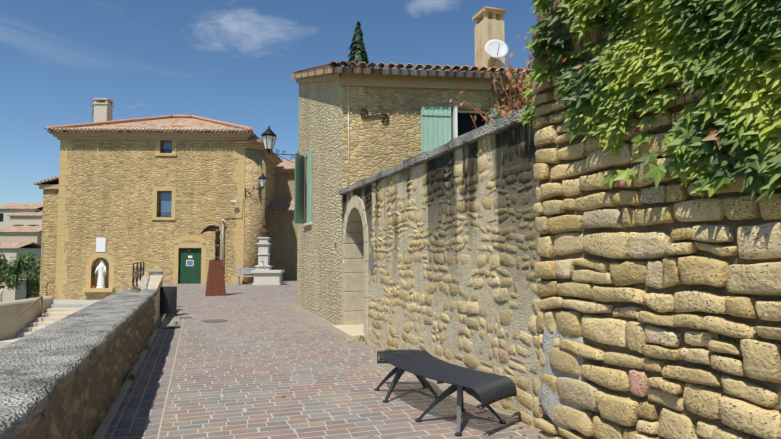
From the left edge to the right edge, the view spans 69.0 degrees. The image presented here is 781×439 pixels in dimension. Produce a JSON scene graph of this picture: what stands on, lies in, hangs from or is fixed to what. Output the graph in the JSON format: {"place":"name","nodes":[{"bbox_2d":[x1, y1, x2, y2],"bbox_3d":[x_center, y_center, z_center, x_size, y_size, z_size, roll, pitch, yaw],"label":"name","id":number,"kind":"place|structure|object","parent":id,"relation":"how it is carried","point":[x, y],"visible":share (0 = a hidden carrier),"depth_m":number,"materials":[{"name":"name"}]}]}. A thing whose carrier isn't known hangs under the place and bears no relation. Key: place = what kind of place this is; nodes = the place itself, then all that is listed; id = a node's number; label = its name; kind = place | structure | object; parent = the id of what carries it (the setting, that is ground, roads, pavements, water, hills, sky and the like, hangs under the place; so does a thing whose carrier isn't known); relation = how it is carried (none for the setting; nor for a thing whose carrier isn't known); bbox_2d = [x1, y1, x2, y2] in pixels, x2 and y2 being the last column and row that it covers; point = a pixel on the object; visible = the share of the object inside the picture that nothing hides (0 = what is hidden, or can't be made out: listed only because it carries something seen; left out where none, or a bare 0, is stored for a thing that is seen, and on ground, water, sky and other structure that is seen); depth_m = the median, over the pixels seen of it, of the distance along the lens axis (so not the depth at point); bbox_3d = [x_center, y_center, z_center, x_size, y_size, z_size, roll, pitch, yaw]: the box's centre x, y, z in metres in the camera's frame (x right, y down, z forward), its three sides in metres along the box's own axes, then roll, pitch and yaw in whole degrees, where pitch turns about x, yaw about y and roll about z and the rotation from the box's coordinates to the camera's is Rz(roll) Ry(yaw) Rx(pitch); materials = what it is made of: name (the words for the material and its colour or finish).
{"place":"outdoors","nodes":[
{"label":"outdoors","id":0,"kind":"place"},
{"bbox_2d":[0,279,30,286],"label":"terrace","id":1,"kind":"structure","parent":0,"point":[21,282],"depth_m":46.51,"materials":[{"name":"grey"}]},
{"bbox_2d":[60,285,151,438],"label":"stones","id":2,"kind":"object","parent":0,"point":[67,400],"depth_m":4.20,"materials":[{"name":"stone"}]},
{"bbox_2d":[0,289,157,438],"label":"wall coping","id":3,"kind":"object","parent":2,"relation":"attached to","point":[40,368],"depth_m":4.39,"materials":[{"name":"grey stone"}]},
{"bbox_2d":[132,286,140,291],"bbox_3d":[-5.114,1.403,11.421,0.187,0.153,0.196,1,-4,-19],"label":"parapet plant","id":4,"kind":"object","parent":3,"relation":"on","point":[137,289],"visible":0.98,"depth_m":11.40,"materials":[{"name":"green plant"}]},
{"bbox_2d":[12,298,155,438],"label":"parapet wall","id":5,"kind":"structure","parent":2,"relation":"attached to","point":[102,375],"depth_m":5.16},
{"bbox_2d":[132,262,143,285],"bbox_3d":[-6.431,1.410,14.524,0.030,0.632,2.730,1,-4,-19],"label":"ramp railing","id":6,"kind":"object","parent":2,"relation":"on","point":[137,275],"visible":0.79,"depth_m":14.10,"materials":[{"name":"black metal"}]},
{"bbox_2d":[103,306,186,438],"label":"gutter paving","id":7,"kind":"structure","parent":0,"point":[144,418],"depth_m":6.82,"materials":[{"name":"grey stone"}]},
{"bbox_2d":[162,325,179,327],"bbox_3d":[-4.867,2.383,12.617,0.380,0.017,0.300,1,-4,-19],"label":"drain grate","id":8,"kind":"object","parent":7,"relation":"on","point":[178,326],"visible":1,"depth_m":12.61,"materials":[{"name":"black metal"}]},
{"bbox_2d":[154,279,296,328],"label":"plaza paving","id":9,"kind":"structure","parent":0,"point":[194,294],"depth_m":22.14,"materials":[{"name":"beige stone"}]},
{"bbox_2d":[94,329,157,438],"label":"parapet kerb","id":10,"kind":"structure","parent":9,"relation":"on","point":[100,432],"depth_m":6.36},
{"bbox_2d":[137,275,162,323],"bbox_3d":[-6.001,1.961,13.923,0.550,1.020,4.050,1,-4,-19],"label":"parapet wall end","id":11,"kind":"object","parent":9,"relation":"on","point":[150,282],"depth_m":14.47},
{"bbox_2d":[148,270,163,275],"bbox_3d":[-6.627,2.012,16.040,0.400,1.170,0.420,1,-4,-19],"label":"coping","id":12,"kind":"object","parent":11,"relation":"on","point":[155,272],"depth_m":15.89,"materials":[{"name":"grey stone"}]},
{"bbox_2d":[160,286,176,315],"bbox_3d":[-5.878,2.159,15.031,0.431,0.748,0.440,1,-4,-19],"label":"litter bin","id":13,"kind":"object","parent":9,"relation":"on","point":[168,299],"visible":0.94,"depth_m":14.87,"materials":[{"name":"grey metal"}]},
{"bbox_2d":[205,260,225,295],"bbox_3d":[-6.845,2.281,22.264,0.740,1.370,0.740,1,-4,-21],"label":"sculpture pedestal","id":14,"kind":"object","parent":9,"relation":"on","point":[215,284],"depth_m":21.99,"materials":[{"name":"red metal"}]},
{"bbox_2d":[200,225,219,259],"bbox_3d":[-7.060,0.905,22.341,0.800,1.387,0.280,0,-3,-1],"label":"sculpture","id":15,"kind":"object","parent":14,"relation":"on","point":[215,228],"visible":1,"depth_m":22.31,"materials":[{"name":"brown metal"}]},
{"bbox_2d":[222,221,223,259],"bbox_3d":[-9.038,1.760,30.601,0.070,3.500,0.070,1,-4,-19],"label":"cctv pole","id":16,"kind":"object","parent":9,"relation":"on","point":[222,237],"visible":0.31,"depth_m":30.64,"materials":[{"name":"grey metal"}]},
{"bbox_2d":[235,268,255,284],"bbox_3d":[-7.478,3.001,30.068,1.400,0.860,0.480,0,-3,-1],"label":"slat bench","id":17,"kind":"object","parent":9,"relation":"on","point":[244,271],"visible":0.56,"depth_m":30.28,"materials":[{"name":"grey wood"}]},
{"bbox_2d":[251,222,284,284],"bbox_3d":[-6.385,1.769,29.989,1.540,3.310,1.670,0,-3,-1],"label":"fountain","id":18,"kind":"object","parent":9,"relation":"on","point":[264,273],"visible":1,"depth_m":30.00,"materials":[{"name":"stone"}]},
{"bbox_2d":[266,213,297,278],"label":"building","id":19,"kind":"structure","parent":9,"relation":"on","point":[282,228],"depth_m":36.79,"materials":[{"name":"stone"}]},
{"bbox_2d":[266,211,293,212],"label":"roof eaves","id":20,"kind":"object","parent":19,"relation":"on","point":[279,211],"visible":0.14,"depth_m":36.70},
{"bbox_2d":[265,199,293,210],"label":"tiled roof","id":21,"kind":"structure","parent":20,"relation":"on","point":[281,205],"depth_m":37.79,"materials":[{"name":"orange tile"}]},
{"bbox_2d":[275,173,294,198],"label":"building","id":22,"kind":"structure","parent":9,"relation":"on","point":[284,185],"depth_m":40.02,"materials":[{"name":"stone"}]},
{"bbox_2d":[275,170,294,172],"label":"roof eaves","id":23,"kind":"object","parent":22,"relation":"attached to","point":[284,171],"depth_m":39.84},
{"bbox_2d":[346,21,369,67],"bbox_3d":[-2.026,-4.362,35.271,3.502,16.175,3.405,1,-4,-19],"label":"cypress tree","id":24,"kind":"object","parent":9,"relation":"on","point":[358,54],"visible":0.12,"depth_m":35.30,"materials":[{"name":"green plant"}]},
{"bbox_2d":[297,76,527,324],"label":"house wall","id":25,"kind":"structure","parent":9,"relation":"on","point":[377,145],"depth_m":13.19,"materials":[{"name":"stone"}]},
{"bbox_2d":[261,126,298,163],"bbox_3d":[-3.554,-2.349,18.271,1.204,1.300,0.500,1,-4,-19],"label":"lamp bracket","id":26,"kind":"object","parent":25,"relation":"attached to","point":[268,136],"visible":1,"depth_m":18.07,"materials":[{"name":"black metal"}]},
{"bbox_2d":[294,153,304,223],"bbox_3d":[-2.704,-0.907,16.902,0.035,2.060,0.550,-1,-4,19],"label":"shutter","id":27,"kind":"object","parent":25,"relation":"attached to","point":[299,189],"visible":0.86,"depth_m":16.86,"materials":[{"name":"green wood"}]},
{"bbox_2d":[307,150,311,222],"bbox_3d":[-2.341,-0.939,16.362,0.035,2.060,0.550,1,-4,-19],"label":"shutter","id":28,"kind":"object","parent":25,"relation":"attached to","point":[309,174],"visible":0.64,"depth_m":16.25,"materials":[{"name":"green wood"}]},
{"bbox_2d":[293,62,341,73],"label":"verge tiles","id":29,"kind":"object","parent":25,"relation":"on","point":[319,68],"visible":0.79,"depth_m":14.46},
{"bbox_2d":[296,73,340,83],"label":"eaves cornice","id":30,"kind":"structure","parent":25,"relation":"attached to","point":[336,76],"depth_m":14.89,"materials":[{"name":"beige stone"}]},
{"bbox_2d":[348,86,348,185],"bbox_3d":[-0.947,-1.779,12.771,0.033,2.550,0.017,-1,-4,20],"label":"cable","id":31,"kind":"object","parent":25,"relation":"attached to","point":[348,135],"visible":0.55,"depth_m":12.77,"materials":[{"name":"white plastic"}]},
{"bbox_2d":[360,109,388,122],"bbox_3d":[-0.359,-2.349,12.859,0.656,0.305,0.040,0,-3,-6],"label":"wall anchor","id":32,"kind":"object","parent":25,"relation":"attached to","point":[366,110],"visible":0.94,"depth_m":12.85,"materials":[{"name":"brown metal"}]},
{"bbox_2d":[291,67,531,78],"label":"building roof","id":33,"kind":"structure","parent":25,"relation":"on","point":[350,70],"depth_m":12.74,"materials":[{"name":"tile"}]},
{"bbox_2d":[329,61,533,73],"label":"eave tiles","id":34,"kind":"object","parent":25,"relation":"on","point":[466,68],"visible":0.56,"depth_m":12.92,"materials":[{"name":"orange tile"}]},
{"bbox_2d":[421,106,450,152],"bbox_3d":[1.042,-1.841,12.980,0.700,1.500,0.035,0,-3,-6],"label":"shutter","id":35,"kind":"object","parent":25,"relation":"attached to","point":[435,131],"visible":0.57,"depth_m":12.97,"materials":[{"name":"teal wood"}]},
{"bbox_2d":[341,73,531,91],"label":"cornice","id":36,"kind":"structure","parent":25,"relation":"attached to","point":[412,82],"depth_m":12.96,"materials":[{"name":"beige stone"}]},
{"bbox_2d":[422,112,501,117],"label":"shutter bars","id":37,"kind":"object","parent":25,"relation":"attached to","point":[438,114],"visible":0.31,"depth_m":12.98,"materials":[{"name":"wood"}]},
{"bbox_2d":[451,105,487,138],"bbox_3d":[1.840,-1.844,13.182,0.950,1.430,0.476,1,-4,-19],"label":"window frame","id":38,"kind":"object","parent":25,"relation":"attached to","point":[454,111],"visible":0.42,"depth_m":13.02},
{"bbox_2d":[457,113,484,135],"bbox_3d":[1.811,-1.827,13.477,0.940,1.470,0.060,0,-3,-6],"label":"dark window","id":39,"kind":"structure","parent":25,"relation":"attached to","point":[465,123],"depth_m":13.48,"materials":[{"name":"black glass"}]},
{"bbox_2d":[474,18,504,72],"bbox_3d":[2.937,-4.855,16.855,0.640,1.924,0.660,1,-4,-19],"label":"chimney","id":40,"kind":"object","parent":25,"relation":"on","point":[486,30],"visible":0.43,"depth_m":16.60,"materials":[{"name":"stone"}]},
{"bbox_2d":[472,8,505,25],"bbox_3d":[2.937,-5.955,16.920,0.740,0.280,0.740,1,-4,-19],"label":"chimney cap","id":41,"kind":"object","parent":40,"relation":"on","point":[482,14],"visible":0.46,"depth_m":16.70,"materials":[{"name":"beige stone"}]},
{"bbox_2d":[473,6,505,16],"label":"chimney tiles","id":42,"kind":"object","parent":41,"relation":"on","point":[495,9],"visible":0.25,"depth_m":16.56,"materials":[{"name":"orange tile"}]},
{"bbox_3d":[3.032,-4.730,16.024,0.127,0.345,0.394,1,-4,-19],"label":"dish","id":43,"kind":"object","parent":40,"relation":"attached to","visible":0},
{"bbox_2d":[485,39,507,57],"bbox_3d":[3.022,-4.859,16.216,0.685,0.685,0.050,0,-24,-3],"label":"satellite dish","id":44,"kind":"object","parent":43,"relation":"on","point":[491,46],"visible":0.94,"depth_m":16.22,"materials":[{"name":"white metal"}]},
{"bbox_2d":[491,108,516,121],"bbox_3d":[2.671,-1.831,13.165,0.700,1.500,0.035,0,-3,-6],"label":"shutter","id":45,"kind":"object","parent":25,"relation":"attached to","point":[492,112],"visible":0.14,"depth_m":13.16,"materials":[{"name":"teal wood"}]},
{"bbox_2d":[0,0,536,204],"label":"sky","id":46,"kind":"structure","parent":0,"point":[230,61],"materials":[{"name":"blue"}]},
{"bbox_2d":[274,159,294,169],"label":"tiled roof","id":47,"kind":"structure","parent":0,"point":[285,164],"depth_m":41.20,"materials":[{"name":"orange tile"}]},
{"bbox_2d":[161,303,539,438],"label":"street paving","id":48,"kind":"structure","parent":0,"point":[231,389],"depth_m":6.81,"materials":[{"name":"brick"}]},
{"bbox_2d":[202,319,227,321],"bbox_3d":[-4.246,2.456,13.775,0.600,0.006,0.600,1,-4,-19],"label":"manhole cover","id":49,"kind":"object","parent":48,"relation":"on","point":[218,320],"visible":0.96,"depth_m":13.82,"materials":[{"name":"metal"}]},
{"bbox_2d":[128,321,389,379],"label":"weeds","id":50,"kind":"object","parent":48,"relation":"on","point":[131,376],"visible":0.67,"depth_m":9.59,"materials":[{"name":"green plant"}]},
{"bbox_2d":[110,307,527,437],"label":"ground debris","id":51,"kind":"object","parent":48,"relation":"on","point":[324,367],"visible":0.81,"depth_m":6.14,"materials":[{"name":"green plant"}]},
{"bbox_2d":[332,325,364,340],"bbox_3d":[-0.677,2.280,11.531,0.680,0.100,1.650,1,-4,-19],"label":"gate step","id":52,"kind":"object","parent":48,"relation":"on","point":[352,332],"visible":0.64,"depth_m":11.37,"materials":[{"name":"beige stone"}]},
{"bbox_2d":[342,195,368,340],"bbox_3d":[-0.543,0.914,11.659,0.438,2.835,2.022,1,-4,-19],"label":"gate surround","id":53,"kind":"object","parent":48,"relation":"on","point":[355,282],"visible":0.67,"depth_m":12.29,"materials":[{"name":"beige stone"}]},
{"bbox_2d":[342,121,541,430],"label":"garden wall","id":54,"kind":"structure","parent":48,"relation":"on","point":[523,301],"depth_m":6.84,"materials":[{"name":"beige stone"}]},
{"bbox_2d":[369,246,373,268],"bbox_3d":[-0.349,0.694,10.389,0.050,0.430,0.140,1,-4,-19],"label":"wall sign","id":55,"kind":"object","parent":54,"relation":"attached to","point":[371,261],"visible":1,"depth_m":10.33,"materials":[{"name":"grey metal"}]},
{"bbox_2d":[339,105,534,194],"bbox_3d":[0.392,-0.818,9.037,0.609,0.129,7.888,1,-4,-19],"label":"wall coping","id":56,"kind":"object","parent":54,"relation":"on","point":[501,124],"visible":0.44,"depth_m":7.12,"materials":[{"name":"grey stone"}]},
{"bbox_2d":[449,35,536,128],"bbox_3d":[2.056,-1.283,6.393,1.782,1.610,3.620,1,-4,-19],"label":"dry shrub","id":57,"kind":"object","parent":54,"relation":"attached to","point":[511,87],"depth_m":6.79,"materials":[{"name":"brown plant"}]},
{"bbox_2d":[487,81,537,120],"bbox_3d":[3.535,-2.143,13.171,2.663,2.122,0.728,1,-4,-19],"label":"dry vine","id":58,"kind":"object","parent":54,"relation":"on","point":[497,104],"depth_m":13.11,"materials":[{"name":"brown plant"}]},
{"bbox_2d":[341,121,542,430],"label":"wall stones","id":59,"kind":"object","parent":48,"relation":"on","point":[522,397],"visible":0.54,"depth_m":6.70,"materials":[{"name":"beige stone"}]},
{"bbox_2d":[374,349,516,435],"bbox_3d":[0.449,1.773,6.088,0.810,0.462,2.331,2,-4,-25],"label":"steel bench","id":60,"kind":"object","parent":48,"relation":"on","point":[485,389],"visible":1,"depth_m":5.54,"materials":[{"name":"black metal"}]},
{"bbox_2d":[531,0,780,438],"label":"stone wall","id":61,"kind":"structure","parent":48,"relation":"on","point":[668,228],"depth_m":3.76,"materials":[{"name":"beige stone"}]},
{"bbox_2d":[518,88,544,125],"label":"ivy leaves","id":62,"kind":"object","parent":61,"relation":"attached to","point":[528,116],"visible":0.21,"depth_m":5.34,"materials":[{"name":"green plant"}]},
{"bbox_2d":[540,325,588,430],"bbox_3d":[1.454,1.298,4.725,0.150,0.892,0.570,1,-4,-22],"label":"render patch","id":63,"kind":"object","parent":61,"relation":"attached to","point":[549,399],"visible":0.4,"depth_m":4.80,"materials":[{"name":"grey concrete"}]},
{"bbox_2d":[521,0,780,203],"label":"ivy","id":64,"kind":"object","parent":61,"relation":"on","point":[710,50],"depth_m":3.43,"materials":[{"name":"green plant"}]},
{"label":"ground","id":65,"kind":"structure","parent":0,"visible":0},
{"bbox_2d":[0,253,16,288],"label":"tree","id":66,"kind":"object","parent":65,"relation":"on","point":[3,264],"visible":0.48,"depth_m":42.00,"materials":[{"name":"green plant"}]},
{"bbox_2d":[0,209,39,229],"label":"house","id":67,"kind":"structure","parent":65,"relation":"on","point":[5,223],"depth_m":88.94,"materials":[{"name":"paint"}]},
{"bbox_2d":[0,203,42,209],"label":"house roof","id":68,"kind":"structure","parent":67,"relation":"on","point":[23,206],"depth_m":91.14,"materials":[{"name":"tile"}]},
{"bbox_2d":[0,248,40,301],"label":"house","id":69,"kind":"structure","parent":65,"relation":"on","point":[13,295],"depth_m":73.25,"materials":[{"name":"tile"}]},
{"bbox_2d":[0,242,40,248],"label":"house roof","id":70,"kind":"structure","parent":69,"relation":"on","point":[10,245],"depth_m":75.16,"materials":[{"name":"orange tile"}]},
{"bbox_2d":[0,232,41,244],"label":"house","id":71,"kind":"structure","parent":65,"relation":"on","point":[35,237],"depth_m":78.90,"materials":[{"name":"paint"}]},
{"bbox_2d":[0,226,41,231],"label":"house roof","id":72,"kind":"structure","parent":71,"relation":"on","point":[24,229],"depth_m":80.16,"materials":[{"name":"tile"}]},
{"bbox_2d":[3,251,40,298],"bbox_3d":[-20.924,4.194,32.430,1.867,4.765,2.142,0,-3,0],"label":"tree","id":73,"kind":"object","parent":65,"relation":"on","point":[12,272],"visible":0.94,"depth_m":32.06,"materials":[{"name":"green plant"}]},
{"bbox_2d":[10,216,41,225],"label":"house","id":74,"kind":"structure","parent":65,"relation":"on","point":[25,220],"depth_m":86.96,"materials":[{"name":"paint"}]},
{"bbox_2d":[7,210,42,215],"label":"house roof","id":75,"kind":"structure","parent":74,"relation":"on","point":[38,213],"depth_m":87.46,"materials":[{"name":"tile"}]},
{"bbox_2d":[0,296,53,339],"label":"wall","id":76,"kind":"structure","parent":65,"relation":"on","point":[12,323],"depth_m":25.23,"materials":[{"name":"beige paint"}]},
{"bbox_2d":[0,308,81,347],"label":"landing steps","id":77,"kind":"structure","parent":65,"relation":"on","point":[50,316],"depth_m":26.43,"materials":[{"name":"beige stone"}]},
{"bbox_2d":[18,297,41,315],"bbox_3d":[-16.394,3.934,25.880,0.578,0.756,1.654,1,-4,-19],"label":"stair handrail","id":78,"kind":"object","parent":77,"relation":"on","point":[23,311],"visible":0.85,"depth_m":25.77,"materials":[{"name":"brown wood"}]},
{"bbox_2d":[40,296,42,316],"bbox_3d":[-16.412,4.109,26.721,0.087,1.050,0.100,1,-4,-19],"label":"handrail","id":79,"kind":"object","parent":77,"relation":"on","point":[41,303],"visible":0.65,"depth_m":26.69,"materials":[{"name":"brown metal"}]},
{"bbox_2d":[39,189,58,299],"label":"building wall","id":80,"kind":"structure","parent":65,"relation":"on","point":[49,237],"depth_m":31.45,"materials":[{"name":"stone"}]},
{"bbox_2d":[34,176,58,185],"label":"annex roof","id":81,"kind":"structure","parent":80,"relation":"on","point":[54,180],"depth_m":31.46,"materials":[{"name":"tile"}]},
{"bbox_2d":[39,184,58,189],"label":"roof eaves","id":82,"kind":"object","parent":80,"relation":"attached to","point":[48,186],"visible":0.21,"depth_m":31.48,"materials":[{"name":"beige paint"}]},
{"bbox_2d":[50,300,99,308],"bbox_3d":[-12.808,6.905,22.349,5.993,6.150,18.926,1,-4,-22],"label":"terrace landing","id":83,"kind":"object","parent":65,"relation":"on","point":[82,304],"visible":0.09,"depth_m":28.25,"materials":[{"name":"concrete"}]},
{"bbox_2d":[55,140,274,328],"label":"building","id":84,"kind":"structure","parent":65,"relation":"on","point":[111,185],"depth_m":30.79,"materials":[{"name":"stone"}]},
{"bbox_2d":[91,98,93,121],"bbox_3d":[-17.549,-6.211,33.442,0.160,1.850,0.120,0,-3,-1],"label":"antenna","id":85,"kind":"object","parent":84,"relation":"on","point":[92,105],"visible":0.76,"depth_m":33.43,"materials":[{"name":"grey metal"}]},
{"bbox_2d":[82,253,113,291],"bbox_3d":[-15.601,2.833,30.611,1.580,2.099,0.620,0,-3,-1],"label":"niche surround","id":86,"kind":"object","parent":84,"relation":"attached to","point":[91,262],"visible":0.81,"depth_m":30.52,"materials":[{"name":"beige stone"}]},
{"bbox_2d":[95,260,106,287],"bbox_3d":[-15.559,2.933,30.668,0.614,1.505,0.516,-1,-4,22],"label":"madonna statue","id":87,"kind":"object","parent":86,"relation":"on","point":[101,270],"visible":1,"depth_m":30.59,"materials":[{"name":"stone"}]},
{"bbox_2d":[94,258,108,287],"bbox_3d":[-15.608,2.877,30.949,1.000,1.690,0.060,0,-3,-1],"label":"niche back","id":88,"kind":"object","parent":86,"relation":"attached to","point":[97,263],"visible":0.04,"depth_m":30.91,"materials":[{"name":"beige stone"}]},
{"bbox_2d":[96,238,105,251],"bbox_3d":[-15.589,1.359,30.593,0.500,0.760,0.030,0,-3,-1],"label":"plaque","id":89,"kind":"object","parent":84,"relation":"attached to","point":[100,244],"visible":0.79,"depth_m":30.58,"materials":[{"name":"white stone"}]},
{"bbox_2d":[94,104,112,125],"bbox_3d":[-16.967,-5.853,33.563,0.750,1.750,0.700,0,-3,-1],"label":"chimney","id":90,"kind":"object","parent":84,"relation":"on","point":[103,112],"visible":0.57,"depth_m":33.25,"materials":[{"name":"beige paint"}]},
{"bbox_2d":[93,98,113,107],"bbox_3d":[-16.967,-6.901,33.626,0.850,0.350,0.800,0,-3,-1],"label":"chimney cap","id":91,"kind":"object","parent":90,"relation":"on","point":[103,101],"visible":0.85,"depth_m":33.33,"materials":[{"name":"beige concrete"}]},
{"bbox_2d":[47,115,172,129],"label":"ridge","id":92,"kind":"structure","parent":84,"relation":"on","point":[112,122],"depth_m":32.76,"materials":[{"name":"ceramic"}]},
{"bbox_2d":[55,140,244,299],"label":"quoins","id":93,"kind":"object","parent":84,"relation":"attached to","point":[61,255],"visible":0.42,"depth_m":30.76,"materials":[{"name":"beige stone"}]},
{"bbox_2d":[45,128,254,129],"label":"eave tiles","id":94,"kind":"object","parent":84,"relation":"on","point":[152,128],"visible":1,"depth_m":30.54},
{"bbox_2d":[151,187,175,219],"bbox_3d":[-12.271,-0.873,30.875,1.300,1.810,0.270,0,-3,-1],"label":"window surround","id":95,"kind":"object","parent":84,"relation":"attached to","point":[173,190],"depth_m":30.81,"materials":[{"name":"beige stone"}]},
{"bbox_2d":[47,118,282,161],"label":"building roof","id":96,"kind":"structure","parent":84,"relation":"on","point":[185,123],"depth_m":31.89,"materials":[{"name":"orange tile"}]},
{"bbox_2d":[158,191,171,216],"bbox_3d":[-12.275,-0.833,31.058,0.800,1.430,0.060,0,-3,-1],"label":"window frame","id":97,"kind":"structure","parent":84,"relation":"on","point":[159,202],"depth_m":31.03,"materials":[{"name":"brown wood"}]},
{"bbox_2d":[49,132,281,165],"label":"roof eaves","id":98,"kind":"object","parent":84,"relation":"attached to","point":[274,159],"visible":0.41,"depth_m":30.81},
{"bbox_2d":[160,193,171,215],"bbox_3d":[-12.276,-0.830,31.098,0.800,1.430,0.020,0,-3,-1],"label":"glass","id":99,"kind":"object","parent":84,"relation":"on","point":[165,203],"visible":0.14,"depth_m":31.09,"materials":[{"name":"blue glass"}]},
{"bbox_2d":[155,140,176,155],"bbox_3d":[-12.241,-4.088,31.067,1.160,1.250,0.270,0,-3,-1],"label":"window surround","id":100,"kind":"object","parent":84,"relation":"attached to","point":[158,150],"depth_m":30.98,"materials":[{"name":"beige stone"}]},
{"bbox_2d":[163,141,171,151],"bbox_3d":[-12.246,-4.044,31.290,0.660,0.870,0.020,0,-3,-1],"label":"glass","id":101,"kind":"object","parent":84,"relation":"in","point":[167,145],"visible":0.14,"depth_m":31.28,"materials":[{"name":"blue glass"}]},
{"bbox_2d":[173,115,191,117],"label":"ridge","id":102,"kind":"structure","parent":84,"relation":"on","point":[181,116],"depth_m":35.56,"materials":[{"name":"ceramic"}]},
{"bbox_2d":[171,235,208,283],"bbox_3d":[-10.827,2.220,30.755,2.114,2.739,0.204,0,-3,-1],"label":"door surround","id":103,"kind":"object","parent":84,"relation":"attached to","point":[176,244],"visible":0.77,"depth_m":30.69,"materials":[{"name":"beige stone"}]},
{"bbox_2d":[179,248,200,283],"bbox_3d":[-10.829,2.558,30.806,1.270,2.070,0.060,0,-3,-1],"label":"door","id":104,"kind":"structure","parent":103,"relation":"in","point":[189,274],"depth_m":30.77,"materials":[{"name":"green wood"}]},
{"bbox_2d":[191,115,252,130],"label":"ridge","id":105,"kind":"structure","parent":84,"relation":"on","point":[221,122],"depth_m":32.86,"materials":[{"name":"ceramic"}]},
{"bbox_2d":[243,148,265,283],"bbox_3d":[-8.011,1.219,31.776,1.960,10.620,1.960,1,-4,-19],"label":"turret","id":106,"kind":"object","parent":84,"relation":"on","point":[255,200],"visible":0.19,"depth_m":31.08,"materials":[{"name":"stone"}]},
{"bbox_2d":[228,138,262,144],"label":"turret roof","id":107,"kind":"structure","parent":106,"relation":"on","point":[255,141],"depth_m":31.05,"materials":[{"name":"brown tile"}]},
{"bbox_2d":[232,143,267,152],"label":"eaves cornice","id":108,"kind":"structure","parent":106,"relation":"attached to","point":[250,145],"depth_m":31.02,"materials":[{"name":"beige stone"}]},
{"bbox_2d":[246,173,266,194],"bbox_3d":[-7.322,-1.896,30.954,1.204,1.300,0.500,0,-3,-1],"label":"wall lantern","id":109,"kind":"object","parent":84,"relation":"attached to","point":[262,178],"visible":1,"depth_m":30.88,"materials":[{"name":"black metal"}]}
]}

